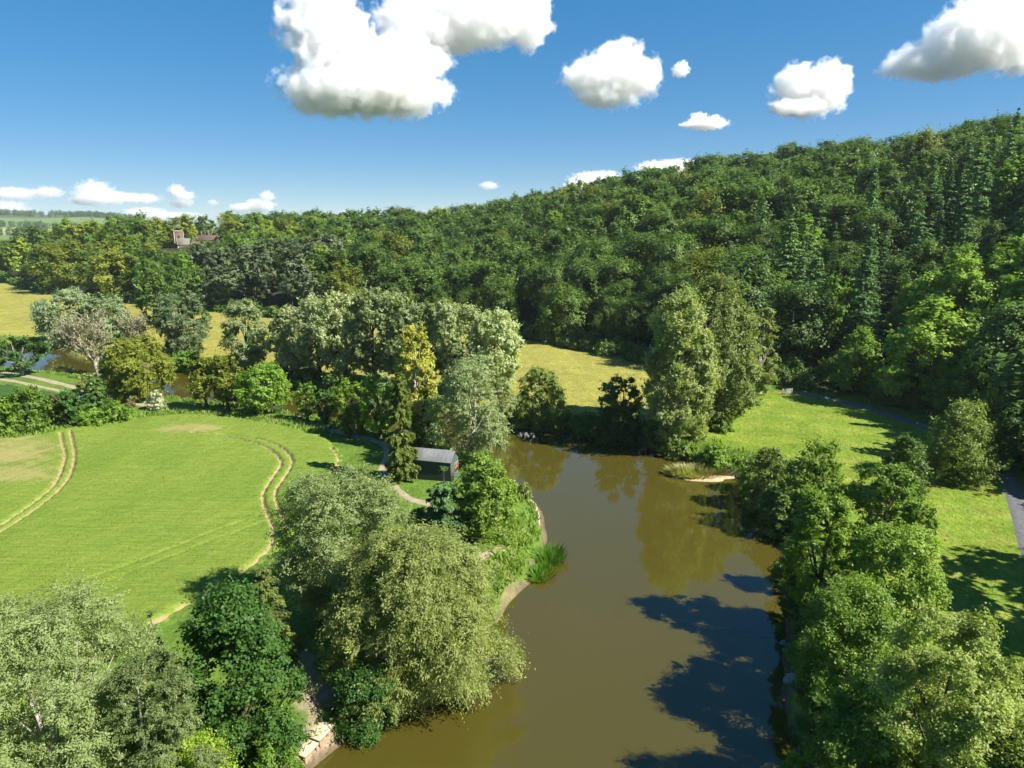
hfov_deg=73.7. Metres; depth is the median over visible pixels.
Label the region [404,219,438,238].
oak tree
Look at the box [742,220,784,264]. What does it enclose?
oak tree
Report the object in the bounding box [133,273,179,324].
dark tree
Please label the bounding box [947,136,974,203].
fir tree
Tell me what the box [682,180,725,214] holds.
oak tree
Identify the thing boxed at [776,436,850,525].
alder
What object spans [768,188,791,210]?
oak tree
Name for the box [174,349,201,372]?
bush
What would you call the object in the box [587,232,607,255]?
oak tree
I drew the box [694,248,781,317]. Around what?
oak tree
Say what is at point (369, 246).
oak tree
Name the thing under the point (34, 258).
oak tree
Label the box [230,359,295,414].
maple
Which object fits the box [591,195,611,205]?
oak tree
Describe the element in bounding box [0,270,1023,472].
undergrowth
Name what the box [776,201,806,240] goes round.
oak tree
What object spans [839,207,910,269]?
oak tree
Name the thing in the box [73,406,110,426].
bush
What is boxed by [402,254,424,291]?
oak tree
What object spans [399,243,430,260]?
oak tree
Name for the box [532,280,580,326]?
oak tree
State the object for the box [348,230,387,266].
oak tree
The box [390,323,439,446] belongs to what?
yellow poplar
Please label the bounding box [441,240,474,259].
oak tree
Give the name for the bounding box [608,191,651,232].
oak tree
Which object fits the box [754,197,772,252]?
fir tree
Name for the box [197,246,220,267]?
pine tree
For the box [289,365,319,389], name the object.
bush
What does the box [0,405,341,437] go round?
verge grass
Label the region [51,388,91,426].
bush
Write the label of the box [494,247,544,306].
oak tree
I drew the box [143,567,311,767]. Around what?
sycamore
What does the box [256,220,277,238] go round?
lime tree
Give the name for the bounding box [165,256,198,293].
maple tree
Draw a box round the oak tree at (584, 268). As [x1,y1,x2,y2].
[559,257,608,321]
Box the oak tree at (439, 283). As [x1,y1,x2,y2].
[425,277,457,312]
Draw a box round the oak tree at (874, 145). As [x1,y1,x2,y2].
[862,136,883,156]
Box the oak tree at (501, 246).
[489,237,511,256]
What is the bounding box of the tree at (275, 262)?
[255,247,312,305]
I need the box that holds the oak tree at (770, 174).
[762,166,784,187]
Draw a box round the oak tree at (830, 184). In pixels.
[818,171,861,201]
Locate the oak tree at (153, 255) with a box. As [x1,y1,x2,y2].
[136,247,171,269]
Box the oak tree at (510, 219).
[493,210,527,235]
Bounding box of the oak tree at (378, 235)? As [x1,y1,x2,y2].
[357,227,383,245]
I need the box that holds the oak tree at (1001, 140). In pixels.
[991,136,1008,148]
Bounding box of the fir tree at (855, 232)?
[837,215,860,270]
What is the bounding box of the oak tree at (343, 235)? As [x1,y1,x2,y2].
[324,224,356,258]
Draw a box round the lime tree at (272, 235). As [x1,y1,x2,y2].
[263,230,285,270]
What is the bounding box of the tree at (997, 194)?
[973,154,1023,225]
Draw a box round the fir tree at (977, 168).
[947,132,988,220]
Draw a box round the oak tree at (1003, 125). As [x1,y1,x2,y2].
[983,120,1023,146]
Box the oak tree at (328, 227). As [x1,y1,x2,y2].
[323,223,338,233]
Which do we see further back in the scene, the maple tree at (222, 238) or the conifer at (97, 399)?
the maple tree at (222, 238)
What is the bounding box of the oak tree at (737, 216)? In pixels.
[720,208,751,245]
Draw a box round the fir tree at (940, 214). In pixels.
[930,202,946,247]
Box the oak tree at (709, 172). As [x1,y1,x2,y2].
[689,166,721,185]
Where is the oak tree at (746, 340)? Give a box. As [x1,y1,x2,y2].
[725,327,763,364]
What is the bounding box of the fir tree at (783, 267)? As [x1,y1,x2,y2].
[770,205,804,290]
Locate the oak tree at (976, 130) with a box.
[940,122,982,145]
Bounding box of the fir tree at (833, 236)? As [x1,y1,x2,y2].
[820,222,839,284]
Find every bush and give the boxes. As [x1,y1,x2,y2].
[0,380,55,432]
[0,393,34,436]
[40,394,68,424]
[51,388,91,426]
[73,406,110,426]
[75,372,97,392]
[97,399,135,422]
[125,398,135,407]
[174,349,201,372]
[209,354,235,374]
[262,363,292,383]
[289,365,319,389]
[317,367,359,396]
[365,372,392,404]
[506,363,575,431]
[590,400,648,450]
[639,413,677,451]
[658,438,702,460]
[684,413,709,442]
[696,441,731,469]
[706,409,735,433]
[735,454,778,494]
[767,536,818,587]
[775,562,814,624]
[780,749,808,767]
[784,690,834,764]
[788,658,839,713]
[790,599,823,645]
[872,432,939,501]
[916,394,1007,487]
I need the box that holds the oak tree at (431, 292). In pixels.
[414,283,452,318]
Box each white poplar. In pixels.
[0,563,172,767]
[93,643,228,767]
[419,351,522,461]
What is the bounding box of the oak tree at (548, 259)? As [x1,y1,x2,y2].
[539,232,566,264]
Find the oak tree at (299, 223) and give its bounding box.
[274,212,306,233]
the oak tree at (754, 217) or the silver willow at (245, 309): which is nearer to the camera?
the silver willow at (245, 309)
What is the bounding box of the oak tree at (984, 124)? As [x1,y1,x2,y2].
[945,115,992,137]
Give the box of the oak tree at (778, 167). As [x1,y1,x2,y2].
[749,157,791,189]
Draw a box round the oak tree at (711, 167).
[698,160,723,180]
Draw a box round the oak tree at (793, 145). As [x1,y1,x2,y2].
[776,139,800,154]
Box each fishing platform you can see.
[298,738,318,764]
[303,720,334,748]
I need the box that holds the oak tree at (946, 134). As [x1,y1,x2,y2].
[932,124,973,146]
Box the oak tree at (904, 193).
[880,184,928,235]
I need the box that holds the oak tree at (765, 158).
[747,154,776,167]
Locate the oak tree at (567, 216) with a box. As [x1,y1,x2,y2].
[562,200,592,230]
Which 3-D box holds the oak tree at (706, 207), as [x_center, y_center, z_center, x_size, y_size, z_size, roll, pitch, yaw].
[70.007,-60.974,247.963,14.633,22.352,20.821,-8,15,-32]
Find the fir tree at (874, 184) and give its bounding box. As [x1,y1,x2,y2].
[855,168,884,250]
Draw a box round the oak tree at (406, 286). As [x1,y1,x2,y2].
[388,280,419,319]
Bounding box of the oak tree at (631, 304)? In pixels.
[611,295,654,341]
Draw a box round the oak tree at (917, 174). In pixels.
[901,163,945,188]
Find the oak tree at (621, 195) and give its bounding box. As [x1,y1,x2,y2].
[613,186,640,220]
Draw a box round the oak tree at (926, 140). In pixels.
[894,122,945,180]
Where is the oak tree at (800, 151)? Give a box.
[780,141,815,162]
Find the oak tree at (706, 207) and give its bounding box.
[681,183,728,244]
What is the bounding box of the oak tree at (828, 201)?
[799,191,850,247]
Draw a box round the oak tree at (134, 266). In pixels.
[104,245,157,288]
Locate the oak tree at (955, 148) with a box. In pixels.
[937,132,975,188]
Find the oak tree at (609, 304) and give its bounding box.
[589,294,629,339]
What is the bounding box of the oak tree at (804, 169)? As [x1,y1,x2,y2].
[776,154,837,198]
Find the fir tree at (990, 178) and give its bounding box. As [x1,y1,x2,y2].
[963,151,999,222]
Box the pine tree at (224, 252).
[203,245,237,273]
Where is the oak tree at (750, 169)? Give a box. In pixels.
[744,156,770,173]
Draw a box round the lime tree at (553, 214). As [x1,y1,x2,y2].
[541,209,569,233]
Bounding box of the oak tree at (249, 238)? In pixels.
[237,229,264,253]
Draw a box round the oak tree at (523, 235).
[512,229,539,246]
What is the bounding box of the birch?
[752,307,781,393]
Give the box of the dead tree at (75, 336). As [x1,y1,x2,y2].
[47,300,115,375]
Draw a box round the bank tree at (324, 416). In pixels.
[313,389,338,424]
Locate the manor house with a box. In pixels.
[195,229,221,241]
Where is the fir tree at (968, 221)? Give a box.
[936,188,977,285]
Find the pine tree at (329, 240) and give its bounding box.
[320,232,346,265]
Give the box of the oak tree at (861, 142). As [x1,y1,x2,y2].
[845,137,873,160]
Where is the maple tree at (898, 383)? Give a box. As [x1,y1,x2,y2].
[870,294,1001,397]
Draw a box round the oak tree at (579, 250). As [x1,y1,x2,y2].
[572,246,596,256]
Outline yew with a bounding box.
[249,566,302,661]
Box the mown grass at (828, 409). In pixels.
[692,391,1023,765]
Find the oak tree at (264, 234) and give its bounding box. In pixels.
[246,228,274,264]
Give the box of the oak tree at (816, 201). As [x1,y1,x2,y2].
[801,193,840,231]
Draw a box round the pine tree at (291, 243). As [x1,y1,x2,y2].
[274,237,297,260]
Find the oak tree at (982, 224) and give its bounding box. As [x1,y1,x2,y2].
[951,214,1010,261]
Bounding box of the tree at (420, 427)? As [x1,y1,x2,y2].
[405,389,444,448]
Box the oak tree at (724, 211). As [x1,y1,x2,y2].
[723,193,741,215]
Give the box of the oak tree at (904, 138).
[894,133,927,152]
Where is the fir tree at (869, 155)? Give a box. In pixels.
[850,145,872,216]
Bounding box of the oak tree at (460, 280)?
[448,257,495,305]
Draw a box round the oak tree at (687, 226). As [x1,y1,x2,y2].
[670,215,710,252]
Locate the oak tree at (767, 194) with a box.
[734,174,777,222]
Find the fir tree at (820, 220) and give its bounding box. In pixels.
[808,187,832,263]
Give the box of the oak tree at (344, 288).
[323,265,365,308]
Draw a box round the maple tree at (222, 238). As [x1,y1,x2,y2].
[219,232,233,245]
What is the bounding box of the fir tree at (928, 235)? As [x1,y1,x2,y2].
[900,215,938,287]
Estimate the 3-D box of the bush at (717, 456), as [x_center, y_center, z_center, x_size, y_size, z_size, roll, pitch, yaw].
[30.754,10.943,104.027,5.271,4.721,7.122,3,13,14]
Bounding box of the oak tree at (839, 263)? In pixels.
[804,253,868,305]
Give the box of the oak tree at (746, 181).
[736,172,780,214]
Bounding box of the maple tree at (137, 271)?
[130,256,158,296]
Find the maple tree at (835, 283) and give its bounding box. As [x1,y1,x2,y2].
[799,270,859,343]
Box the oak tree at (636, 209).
[628,195,651,226]
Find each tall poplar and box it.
[640,284,723,443]
[661,270,764,424]
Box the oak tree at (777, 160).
[752,153,788,175]
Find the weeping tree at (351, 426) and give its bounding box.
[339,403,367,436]
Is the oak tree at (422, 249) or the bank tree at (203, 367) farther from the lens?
the oak tree at (422, 249)
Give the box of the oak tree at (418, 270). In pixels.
[389,256,450,310]
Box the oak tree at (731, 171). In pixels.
[712,166,738,211]
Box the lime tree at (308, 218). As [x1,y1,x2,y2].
[294,216,318,234]
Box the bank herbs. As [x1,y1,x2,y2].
[5,337,841,675]
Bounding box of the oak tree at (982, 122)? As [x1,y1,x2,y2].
[968,118,989,137]
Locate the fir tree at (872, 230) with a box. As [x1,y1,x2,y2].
[842,224,886,322]
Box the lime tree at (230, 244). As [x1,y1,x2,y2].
[222,240,239,260]
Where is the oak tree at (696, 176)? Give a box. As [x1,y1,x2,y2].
[676,170,708,199]
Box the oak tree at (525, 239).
[511,230,542,263]
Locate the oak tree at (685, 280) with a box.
[650,266,700,314]
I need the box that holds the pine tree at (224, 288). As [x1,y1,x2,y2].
[196,264,245,302]
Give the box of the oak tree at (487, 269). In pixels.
[459,257,513,313]
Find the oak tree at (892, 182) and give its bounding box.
[854,153,904,208]
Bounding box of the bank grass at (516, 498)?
[0,334,911,767]
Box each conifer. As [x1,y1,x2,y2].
[76,375,114,412]
[384,373,420,484]
[416,466,479,548]
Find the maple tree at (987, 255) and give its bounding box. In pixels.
[967,240,1006,280]
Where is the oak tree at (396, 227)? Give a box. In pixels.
[383,212,416,238]
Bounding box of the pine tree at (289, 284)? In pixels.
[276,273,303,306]
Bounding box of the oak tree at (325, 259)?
[310,246,357,301]
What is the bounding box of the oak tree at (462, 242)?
[445,236,477,258]
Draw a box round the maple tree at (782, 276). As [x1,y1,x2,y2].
[767,271,794,313]
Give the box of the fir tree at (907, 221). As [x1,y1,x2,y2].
[900,199,918,253]
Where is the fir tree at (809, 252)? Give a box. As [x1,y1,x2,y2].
[794,224,817,289]
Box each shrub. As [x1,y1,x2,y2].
[157,713,244,767]
[246,731,306,767]
[319,651,403,751]
[408,506,425,528]
[499,476,515,499]
[931,352,991,428]
[973,368,1023,427]
[985,405,1023,476]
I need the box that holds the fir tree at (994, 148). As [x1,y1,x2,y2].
[974,133,1000,203]
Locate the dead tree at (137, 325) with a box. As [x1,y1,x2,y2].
[113,300,151,340]
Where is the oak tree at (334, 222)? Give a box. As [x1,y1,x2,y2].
[315,213,356,239]
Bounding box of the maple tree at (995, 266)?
[979,233,1023,296]
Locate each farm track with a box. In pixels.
[0,371,388,445]
[0,378,88,398]
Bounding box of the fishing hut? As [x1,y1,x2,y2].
[411,447,467,482]
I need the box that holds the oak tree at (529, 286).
[518,260,561,308]
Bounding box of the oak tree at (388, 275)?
[373,264,416,310]
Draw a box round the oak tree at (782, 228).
[768,215,803,260]
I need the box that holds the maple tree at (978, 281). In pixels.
[926,254,1001,332]
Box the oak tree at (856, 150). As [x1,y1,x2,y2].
[845,143,883,165]
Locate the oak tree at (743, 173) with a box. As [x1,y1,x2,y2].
[726,167,766,189]
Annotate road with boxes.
[787,391,1023,562]
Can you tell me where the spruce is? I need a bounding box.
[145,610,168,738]
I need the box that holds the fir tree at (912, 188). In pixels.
[893,182,918,239]
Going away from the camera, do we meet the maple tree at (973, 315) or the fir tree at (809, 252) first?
the maple tree at (973, 315)
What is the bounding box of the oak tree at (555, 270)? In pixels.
[528,253,572,308]
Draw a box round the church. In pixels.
[172,229,204,247]
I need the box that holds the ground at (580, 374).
[0,184,1023,767]
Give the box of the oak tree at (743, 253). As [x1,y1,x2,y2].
[718,239,781,303]
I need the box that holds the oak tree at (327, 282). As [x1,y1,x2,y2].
[324,252,352,289]
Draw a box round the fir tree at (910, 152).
[897,135,917,189]
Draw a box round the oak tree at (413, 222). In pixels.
[389,212,429,250]
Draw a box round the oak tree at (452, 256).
[436,245,481,286]
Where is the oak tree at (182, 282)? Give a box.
[154,263,199,299]
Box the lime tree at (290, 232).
[282,224,303,244]
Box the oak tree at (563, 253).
[550,247,572,273]
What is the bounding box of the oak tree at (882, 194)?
[861,186,897,225]
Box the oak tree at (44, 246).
[29,237,70,276]
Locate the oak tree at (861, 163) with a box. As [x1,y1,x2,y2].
[840,155,876,188]
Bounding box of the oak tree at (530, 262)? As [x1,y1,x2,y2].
[507,246,532,274]
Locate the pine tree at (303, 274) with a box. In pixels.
[288,264,311,301]
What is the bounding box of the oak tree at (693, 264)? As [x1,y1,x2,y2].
[672,244,730,283]
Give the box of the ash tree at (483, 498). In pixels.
[454,446,519,545]
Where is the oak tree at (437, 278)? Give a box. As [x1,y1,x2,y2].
[416,268,450,293]
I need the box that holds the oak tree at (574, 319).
[535,279,593,339]
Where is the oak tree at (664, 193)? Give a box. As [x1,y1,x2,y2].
[641,187,683,211]
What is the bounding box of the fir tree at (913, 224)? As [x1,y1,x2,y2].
[882,176,928,260]
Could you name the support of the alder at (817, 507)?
on the ground at (580, 374)
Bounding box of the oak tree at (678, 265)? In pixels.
[668,257,706,287]
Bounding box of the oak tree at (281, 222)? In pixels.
[273,212,298,238]
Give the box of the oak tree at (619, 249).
[606,231,645,281]
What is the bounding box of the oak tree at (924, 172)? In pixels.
[896,142,962,203]
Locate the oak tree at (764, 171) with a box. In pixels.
[749,165,781,190]
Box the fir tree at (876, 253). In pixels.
[870,237,883,288]
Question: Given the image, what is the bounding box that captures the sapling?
[517,482,532,498]
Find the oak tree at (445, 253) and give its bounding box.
[431,247,461,267]
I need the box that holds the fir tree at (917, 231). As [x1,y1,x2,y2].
[896,210,927,275]
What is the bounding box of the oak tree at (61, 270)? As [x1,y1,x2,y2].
[22,240,87,289]
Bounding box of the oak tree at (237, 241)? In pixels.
[212,226,256,277]
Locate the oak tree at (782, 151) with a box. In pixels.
[773,142,799,163]
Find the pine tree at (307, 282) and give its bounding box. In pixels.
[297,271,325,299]
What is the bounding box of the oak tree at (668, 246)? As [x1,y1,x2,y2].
[649,226,703,292]
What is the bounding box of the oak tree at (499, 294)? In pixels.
[472,276,520,323]
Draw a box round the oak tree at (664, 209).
[638,202,683,237]
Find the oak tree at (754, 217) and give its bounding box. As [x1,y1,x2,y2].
[734,208,781,249]
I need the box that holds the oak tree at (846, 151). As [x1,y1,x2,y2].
[820,139,855,161]
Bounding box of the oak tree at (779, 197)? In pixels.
[770,172,823,221]
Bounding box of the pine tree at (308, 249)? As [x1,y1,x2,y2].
[301,241,331,266]
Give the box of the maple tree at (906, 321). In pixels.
[894,310,940,362]
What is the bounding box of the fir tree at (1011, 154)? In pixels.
[993,129,1018,211]
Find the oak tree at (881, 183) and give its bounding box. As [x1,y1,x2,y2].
[863,163,902,198]
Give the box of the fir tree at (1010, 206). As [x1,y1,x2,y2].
[995,158,1023,235]
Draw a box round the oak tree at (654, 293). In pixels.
[634,279,671,327]
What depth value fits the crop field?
84.45 m
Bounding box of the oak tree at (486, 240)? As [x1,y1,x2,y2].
[468,230,506,270]
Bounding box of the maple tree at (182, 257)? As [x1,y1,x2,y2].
[170,249,204,293]
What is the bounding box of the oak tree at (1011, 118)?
[990,112,1023,130]
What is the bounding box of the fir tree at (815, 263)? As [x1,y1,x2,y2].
[794,237,829,319]
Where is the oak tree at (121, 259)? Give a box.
[101,245,132,285]
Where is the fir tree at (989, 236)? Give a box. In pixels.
[977,216,995,264]
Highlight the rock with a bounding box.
[783,673,795,685]
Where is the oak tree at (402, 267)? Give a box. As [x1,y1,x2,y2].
[376,257,418,293]
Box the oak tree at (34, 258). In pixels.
[18,239,69,285]
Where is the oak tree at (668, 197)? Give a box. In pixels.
[654,188,682,201]
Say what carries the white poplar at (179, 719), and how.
on the ground at (580, 374)
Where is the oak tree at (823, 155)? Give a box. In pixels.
[803,150,837,172]
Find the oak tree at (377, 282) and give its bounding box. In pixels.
[372,269,388,293]
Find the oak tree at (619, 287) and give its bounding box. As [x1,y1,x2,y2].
[598,279,637,321]
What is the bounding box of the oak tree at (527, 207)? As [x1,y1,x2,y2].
[514,199,544,228]
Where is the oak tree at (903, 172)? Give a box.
[879,167,909,205]
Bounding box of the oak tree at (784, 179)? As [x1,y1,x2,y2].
[773,170,801,197]
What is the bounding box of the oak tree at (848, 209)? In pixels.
[816,194,871,254]
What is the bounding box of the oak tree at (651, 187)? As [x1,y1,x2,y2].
[631,176,678,203]
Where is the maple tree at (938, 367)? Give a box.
[918,356,970,406]
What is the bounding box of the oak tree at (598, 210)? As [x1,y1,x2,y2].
[571,203,610,235]
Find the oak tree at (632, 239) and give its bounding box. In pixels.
[615,231,659,267]
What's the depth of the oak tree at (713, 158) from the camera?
342.57 m
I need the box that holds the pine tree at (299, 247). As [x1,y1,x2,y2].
[288,243,306,260]
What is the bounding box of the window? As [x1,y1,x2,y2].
[454,460,457,472]
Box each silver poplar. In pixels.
[262,303,313,373]
[285,291,340,378]
[305,286,374,377]
[345,286,399,375]
[376,288,425,381]
[400,301,446,388]
[425,300,482,385]
[463,306,524,393]
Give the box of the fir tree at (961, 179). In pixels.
[947,163,966,214]
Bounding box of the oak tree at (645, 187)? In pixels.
[634,180,656,195]
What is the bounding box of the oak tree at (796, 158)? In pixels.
[778,152,815,189]
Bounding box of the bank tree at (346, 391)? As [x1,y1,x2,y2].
[328,377,367,422]
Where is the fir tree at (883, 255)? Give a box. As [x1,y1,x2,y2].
[870,236,894,300]
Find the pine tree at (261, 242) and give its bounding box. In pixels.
[252,237,280,258]
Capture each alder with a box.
[735,442,803,518]
[756,482,807,540]
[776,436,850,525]
[777,484,871,617]
[789,564,923,730]
[795,569,887,678]
[798,668,919,767]
[832,517,953,653]
[833,460,926,546]
[897,498,940,558]
[941,649,1004,713]
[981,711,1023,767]
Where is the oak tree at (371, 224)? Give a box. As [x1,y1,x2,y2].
[353,214,389,242]
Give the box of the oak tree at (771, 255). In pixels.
[759,246,789,283]
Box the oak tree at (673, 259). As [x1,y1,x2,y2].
[661,246,687,267]
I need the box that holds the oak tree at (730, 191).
[703,179,752,230]
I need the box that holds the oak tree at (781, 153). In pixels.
[773,146,794,158]
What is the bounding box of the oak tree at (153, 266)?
[135,261,169,293]
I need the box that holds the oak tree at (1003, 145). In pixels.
[985,134,1023,179]
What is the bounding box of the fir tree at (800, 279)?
[788,241,809,305]
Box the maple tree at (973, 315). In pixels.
[934,307,998,372]
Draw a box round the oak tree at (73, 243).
[49,237,96,266]
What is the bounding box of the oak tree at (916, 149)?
[887,143,924,175]
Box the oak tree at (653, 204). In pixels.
[640,199,660,226]
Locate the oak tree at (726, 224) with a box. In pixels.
[685,212,752,265]
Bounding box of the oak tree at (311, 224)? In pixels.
[298,215,326,242]
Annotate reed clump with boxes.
[525,561,557,582]
[532,539,568,568]
[660,462,729,478]
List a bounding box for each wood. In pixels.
[0,129,1023,450]
[0,208,135,235]
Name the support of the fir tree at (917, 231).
on the ground at (580, 374)
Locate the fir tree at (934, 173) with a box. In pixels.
[924,157,943,213]
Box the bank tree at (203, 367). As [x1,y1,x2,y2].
[185,354,220,409]
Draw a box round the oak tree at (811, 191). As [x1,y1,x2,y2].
[769,179,821,227]
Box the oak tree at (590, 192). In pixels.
[577,184,605,204]
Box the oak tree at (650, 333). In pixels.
[642,309,660,345]
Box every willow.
[26,283,98,347]
[77,292,132,343]
[91,333,179,402]
[150,289,214,355]
[217,295,272,370]
[256,458,419,633]
[297,514,535,732]
[850,589,1023,767]
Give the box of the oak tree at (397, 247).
[371,226,413,262]
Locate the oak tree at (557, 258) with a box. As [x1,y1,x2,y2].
[549,251,575,284]
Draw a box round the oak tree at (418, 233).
[399,223,439,249]
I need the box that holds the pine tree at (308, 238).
[295,235,321,247]
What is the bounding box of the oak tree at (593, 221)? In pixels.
[580,214,613,244]
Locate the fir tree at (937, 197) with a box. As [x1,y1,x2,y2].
[925,175,943,222]
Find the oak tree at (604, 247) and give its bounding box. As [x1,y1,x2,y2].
[576,233,616,288]
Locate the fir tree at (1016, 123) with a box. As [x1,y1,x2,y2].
[994,108,1022,174]
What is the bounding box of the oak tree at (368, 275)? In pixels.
[353,244,384,286]
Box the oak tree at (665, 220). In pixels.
[641,208,683,245]
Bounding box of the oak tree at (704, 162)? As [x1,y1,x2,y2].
[687,150,719,178]
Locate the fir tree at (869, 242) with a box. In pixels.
[834,237,887,338]
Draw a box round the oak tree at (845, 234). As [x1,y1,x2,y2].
[834,200,866,242]
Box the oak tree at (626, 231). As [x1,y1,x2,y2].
[609,228,633,249]
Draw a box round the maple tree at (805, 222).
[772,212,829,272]
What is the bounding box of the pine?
[0,335,51,375]
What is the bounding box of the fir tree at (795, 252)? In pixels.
[789,236,800,279]
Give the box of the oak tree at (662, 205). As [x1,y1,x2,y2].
[648,201,684,221]
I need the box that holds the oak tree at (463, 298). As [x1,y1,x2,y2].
[450,287,480,323]
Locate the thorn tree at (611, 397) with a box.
[595,372,644,424]
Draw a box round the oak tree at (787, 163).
[777,157,792,172]
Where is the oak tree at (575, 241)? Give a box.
[541,223,589,263]
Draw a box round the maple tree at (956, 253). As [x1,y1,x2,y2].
[908,242,988,320]
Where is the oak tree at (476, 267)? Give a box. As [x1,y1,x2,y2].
[461,260,495,296]
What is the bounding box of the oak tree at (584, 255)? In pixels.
[559,248,596,293]
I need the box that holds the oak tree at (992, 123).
[984,112,1012,136]
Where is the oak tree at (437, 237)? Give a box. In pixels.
[419,232,449,260]
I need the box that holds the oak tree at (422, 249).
[409,239,445,261]
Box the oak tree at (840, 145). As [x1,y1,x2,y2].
[824,138,863,167]
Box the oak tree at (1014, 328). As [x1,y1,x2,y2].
[957,292,1023,391]
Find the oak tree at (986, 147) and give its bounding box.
[942,132,1012,183]
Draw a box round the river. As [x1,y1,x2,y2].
[0,347,792,767]
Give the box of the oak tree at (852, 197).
[834,189,865,231]
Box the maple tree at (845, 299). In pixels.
[829,275,879,327]
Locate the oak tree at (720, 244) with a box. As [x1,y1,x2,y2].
[693,215,729,256]
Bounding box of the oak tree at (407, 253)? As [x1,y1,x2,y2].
[395,251,422,282]
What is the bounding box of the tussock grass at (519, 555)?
[476,503,537,596]
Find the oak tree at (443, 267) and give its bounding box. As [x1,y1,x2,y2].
[404,256,451,289]
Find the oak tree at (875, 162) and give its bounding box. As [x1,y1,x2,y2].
[859,158,878,180]
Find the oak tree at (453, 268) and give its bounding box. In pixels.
[443,261,472,304]
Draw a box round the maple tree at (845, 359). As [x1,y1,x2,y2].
[829,325,887,391]
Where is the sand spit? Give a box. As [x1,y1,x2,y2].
[671,475,734,481]
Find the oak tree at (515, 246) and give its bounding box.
[476,235,529,276]
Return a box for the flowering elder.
[144,389,167,410]
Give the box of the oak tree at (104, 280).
[80,240,136,293]
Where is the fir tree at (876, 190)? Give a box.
[863,168,888,239]
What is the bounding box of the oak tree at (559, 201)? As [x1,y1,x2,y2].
[541,192,571,215]
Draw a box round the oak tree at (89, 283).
[67,245,110,291]
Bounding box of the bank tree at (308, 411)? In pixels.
[293,381,316,420]
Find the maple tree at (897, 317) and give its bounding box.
[882,283,919,329]
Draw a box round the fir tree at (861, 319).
[826,245,887,361]
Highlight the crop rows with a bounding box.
[0,384,58,416]
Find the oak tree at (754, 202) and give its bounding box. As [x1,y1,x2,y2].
[736,177,787,223]
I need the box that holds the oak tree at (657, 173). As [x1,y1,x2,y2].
[640,168,669,183]
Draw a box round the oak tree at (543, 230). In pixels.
[534,216,575,254]
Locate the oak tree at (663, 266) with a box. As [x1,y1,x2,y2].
[638,257,677,306]
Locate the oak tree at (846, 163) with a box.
[813,149,863,195]
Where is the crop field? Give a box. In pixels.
[0,414,342,719]
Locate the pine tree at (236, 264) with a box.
[231,258,261,284]
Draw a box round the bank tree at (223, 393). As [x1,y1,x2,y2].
[207,353,245,410]
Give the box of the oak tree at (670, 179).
[663,166,692,197]
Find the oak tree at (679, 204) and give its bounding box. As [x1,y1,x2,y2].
[665,196,700,230]
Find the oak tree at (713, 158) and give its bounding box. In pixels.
[692,152,733,170]
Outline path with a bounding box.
[378,444,505,559]
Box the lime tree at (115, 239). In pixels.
[100,233,132,263]
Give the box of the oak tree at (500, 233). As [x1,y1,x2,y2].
[495,228,511,238]
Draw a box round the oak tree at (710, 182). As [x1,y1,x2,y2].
[696,172,730,193]
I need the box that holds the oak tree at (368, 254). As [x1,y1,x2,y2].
[349,243,391,303]
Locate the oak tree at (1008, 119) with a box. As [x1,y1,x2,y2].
[979,109,1023,136]
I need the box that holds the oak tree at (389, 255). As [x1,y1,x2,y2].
[376,251,403,279]
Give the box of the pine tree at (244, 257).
[232,242,272,299]
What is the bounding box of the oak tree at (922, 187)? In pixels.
[891,178,934,221]
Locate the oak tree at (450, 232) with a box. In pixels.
[441,227,468,247]
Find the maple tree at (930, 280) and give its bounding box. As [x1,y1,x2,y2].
[896,269,958,330]
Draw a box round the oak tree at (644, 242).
[621,227,676,280]
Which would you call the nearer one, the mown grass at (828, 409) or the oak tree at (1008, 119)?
the mown grass at (828, 409)
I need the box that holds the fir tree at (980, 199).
[952,159,997,251]
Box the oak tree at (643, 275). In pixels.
[622,262,658,307]
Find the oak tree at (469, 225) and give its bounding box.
[453,215,482,243]
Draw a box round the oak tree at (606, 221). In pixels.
[592,216,616,239]
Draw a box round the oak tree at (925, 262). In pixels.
[875,236,974,303]
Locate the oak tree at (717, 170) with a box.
[697,167,724,185]
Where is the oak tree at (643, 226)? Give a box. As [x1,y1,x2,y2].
[636,211,677,236]
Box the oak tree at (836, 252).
[822,236,867,286]
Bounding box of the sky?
[0,0,1023,227]
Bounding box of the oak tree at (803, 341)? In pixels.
[757,276,846,361]
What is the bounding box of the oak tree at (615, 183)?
[593,178,630,197]
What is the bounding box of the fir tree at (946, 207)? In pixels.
[928,164,959,232]
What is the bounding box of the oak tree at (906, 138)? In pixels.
[893,133,925,155]
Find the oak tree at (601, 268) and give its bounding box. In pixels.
[578,257,618,310]
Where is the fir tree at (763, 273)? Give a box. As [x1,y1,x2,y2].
[752,253,776,338]
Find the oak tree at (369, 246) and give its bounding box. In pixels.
[354,239,386,277]
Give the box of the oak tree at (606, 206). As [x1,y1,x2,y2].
[599,194,628,237]
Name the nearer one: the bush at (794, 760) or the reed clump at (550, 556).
the bush at (794, 760)
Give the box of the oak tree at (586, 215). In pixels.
[573,199,604,236]
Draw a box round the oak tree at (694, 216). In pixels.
[679,209,708,250]
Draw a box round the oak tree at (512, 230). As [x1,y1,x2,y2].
[502,220,535,241]
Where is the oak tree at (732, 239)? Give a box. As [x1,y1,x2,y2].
[722,233,762,257]
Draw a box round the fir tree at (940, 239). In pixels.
[927,228,943,273]
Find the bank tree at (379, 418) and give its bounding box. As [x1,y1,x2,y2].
[359,370,395,437]
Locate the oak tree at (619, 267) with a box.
[600,253,646,313]
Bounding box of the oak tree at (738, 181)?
[720,173,744,195]
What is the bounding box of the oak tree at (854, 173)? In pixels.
[833,160,865,196]
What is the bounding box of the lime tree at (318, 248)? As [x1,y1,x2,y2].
[305,245,336,291]
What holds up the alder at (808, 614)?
on the ground at (580, 374)
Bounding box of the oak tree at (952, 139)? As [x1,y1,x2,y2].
[927,133,966,187]

